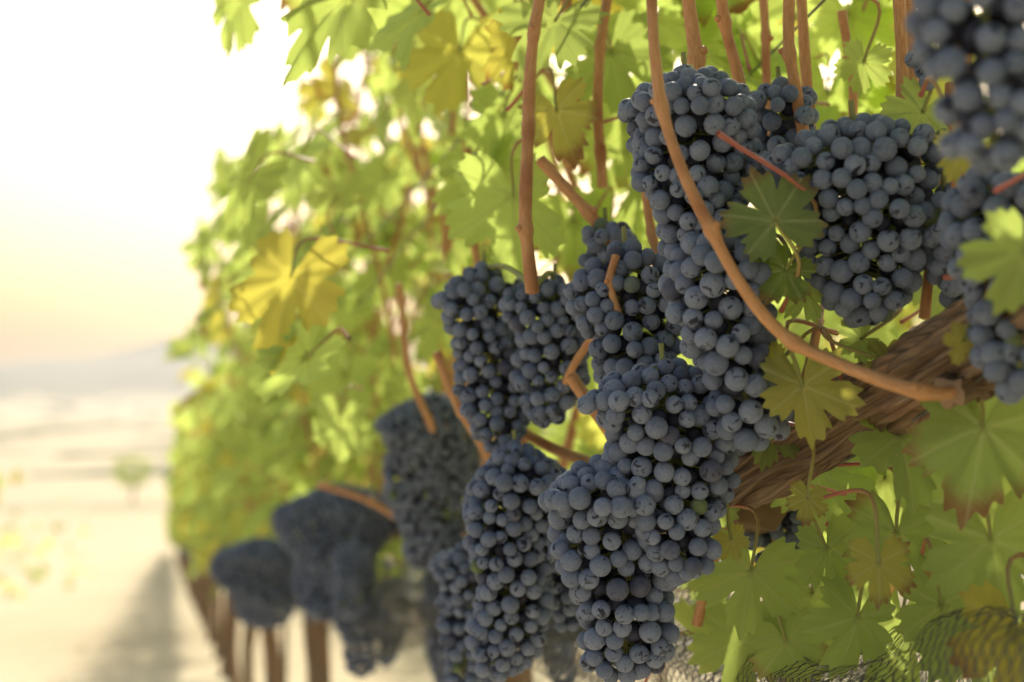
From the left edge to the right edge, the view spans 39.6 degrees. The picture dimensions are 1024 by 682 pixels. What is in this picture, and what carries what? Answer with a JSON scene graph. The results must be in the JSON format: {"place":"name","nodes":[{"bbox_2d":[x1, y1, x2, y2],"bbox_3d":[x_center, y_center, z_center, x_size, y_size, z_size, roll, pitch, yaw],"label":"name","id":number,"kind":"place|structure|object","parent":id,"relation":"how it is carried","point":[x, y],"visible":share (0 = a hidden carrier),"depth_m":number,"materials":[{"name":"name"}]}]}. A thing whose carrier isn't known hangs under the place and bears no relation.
{"place":"outdoors","nodes":[
{"label":"outdoors","id":0,"kind":"place"},
{"bbox_2d":[0,0,1000,372],"label":"sky","id":1,"kind":"structure","parent":0,"point":[115,114],"materials":[{"name":"white"}]},
{"bbox_2d":[0,336,1023,681],"bbox_3d":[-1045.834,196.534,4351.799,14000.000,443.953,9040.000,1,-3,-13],"label":"ground","id":2,"kind":"structure","parent":0,"point":[72,430],"depth_m":133.85,"materials":[{"name":"beige soil"}]},
{"bbox_2d":[0,469,94,599],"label":"leaves","id":3,"kind":"object","parent":2,"relation":"on","point":[36,577],"visible":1,"depth_m":18.35,"materials":[{"name":"yellow plant"}]},
{"bbox_2d":[126,463,149,503],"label":"tree trunks","id":4,"kind":"object","parent":2,"relation":"on","point":[132,500],"visible":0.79,"depth_m":317.62,"materials":[{"name":"brown plant"}]},
{"bbox_2d":[0,452,153,489],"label":"tree crowns","id":5,"kind":"object","parent":4,"relation":"on","point":[121,468],"visible":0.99,"depth_m":317.02,"materials":[{"name":"green plant"}]},
{"bbox_2d":[176,502,913,681],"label":"vine trunks","id":6,"kind":"object","parent":2,"relation":"on","point":[223,638],"visible":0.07,"depth_m":7.00,"materials":[{"name":"brown plant"}]},
{"bbox_2d":[185,0,1005,626],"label":"vine branches","id":7,"kind":"object","parent":2,"relation":"on","point":[759,310],"visible":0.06,"depth_m":0.99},
{"bbox_2d":[162,216,432,605],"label":"vine leaves","id":8,"kind":"object","parent":7,"relation":"attached to","point":[211,414],"visible":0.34,"depth_m":5.31,"materials":[{"name":"green plant"}]},
{"bbox_2d":[198,0,920,505],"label":"vine buds","id":9,"kind":"object","parent":7,"relation":"attached to","point":[916,386],"visible":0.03,"depth_m":0.97,"materials":[{"name":"plant"}]},
{"bbox_2d":[172,0,1023,681],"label":"vine leaves","id":10,"kind":"object","parent":7,"relation":"attached to","point":[476,200],"visible":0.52,"depth_m":1.39,"materials":[{"name":"green plant"}]},
{"bbox_2d":[176,544,1022,577],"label":"distant grapes","id":11,"kind":"object","parent":7,"relation":"hanging from","point":[188,555],"visible":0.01,"depth_m":20.95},
{"bbox_2d":[198,0,1023,681],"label":"leaf stems","id":12,"kind":"object","parent":7,"relation":"attached to","point":[820,326],"visible":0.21,"depth_m":1.03,"materials":[{"name":"green plant"}]},
{"bbox_2d":[160,159,1023,550],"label":"vine leaves","id":13,"kind":"object","parent":12,"relation":"attached to","point":[552,435],"visible":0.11,"depth_m":9.07,"materials":[{"name":"green plant"}]},
{"bbox_2d":[491,0,1023,681],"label":"vine leaves","id":14,"kind":"object","parent":12,"relation":"attached to","point":[953,476],"visible":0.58,"depth_m":0.84,"materials":[{"name":"green plant"}]},
{"bbox_2d":[207,0,1023,681],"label":"grapes","id":15,"kind":"object","parent":7,"relation":"hanging from","point":[353,602],"visible":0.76,"depth_m":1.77,"materials":[{"name":"blue food"}]},
{"bbox_2d":[256,7,1023,676],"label":"grape stems","id":16,"kind":"object","parent":7,"relation":"attached to","point":[984,17],"visible":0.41,"depth_m":0.83,"materials":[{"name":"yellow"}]},
{"bbox_2d":[430,47,1023,681],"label":"grapes","id":17,"kind":"object","parent":16,"relation":"attached to","point":[932,239],"visible":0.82,"depth_m":0.81,"materials":[{"name":"blue food"}]},
{"bbox_2d":[282,222,908,681],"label":"trellis posts","id":18,"kind":"object","parent":2,"relation":"on","point":[284,652],"visible":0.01,"depth_m":5.35,"materials":[{"name":"brown wood"}]},
{"bbox_2d":[191,554,1023,681],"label":"netting","id":19,"kind":"object","parent":18,"relation":"attached to","point":[419,625],"visible":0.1,"depth_m":1.16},
{"bbox_2d":[230,0,984,540],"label":"trellis wires","id":20,"kind":"object","parent":18,"relation":"attached to","point":[922,414],"visible":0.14,"depth_m":1.71,"materials":[{"name":"metal"}]},
{"bbox_2d":[712,128,988,609],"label":"grape leaves","id":21,"kind":"object","parent":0,"point":[814,396],"visible":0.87,"depth_m":0.77,"materials":[{"name":"green plant"}]},
{"bbox_2d":[729,279,1023,509],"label":"vine trunk","id":22,"kind":"object","parent":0,"point":[919,352],"visible":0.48,"depth_m":0.78,"materials":[{"name":"brown wood"}]}
]}

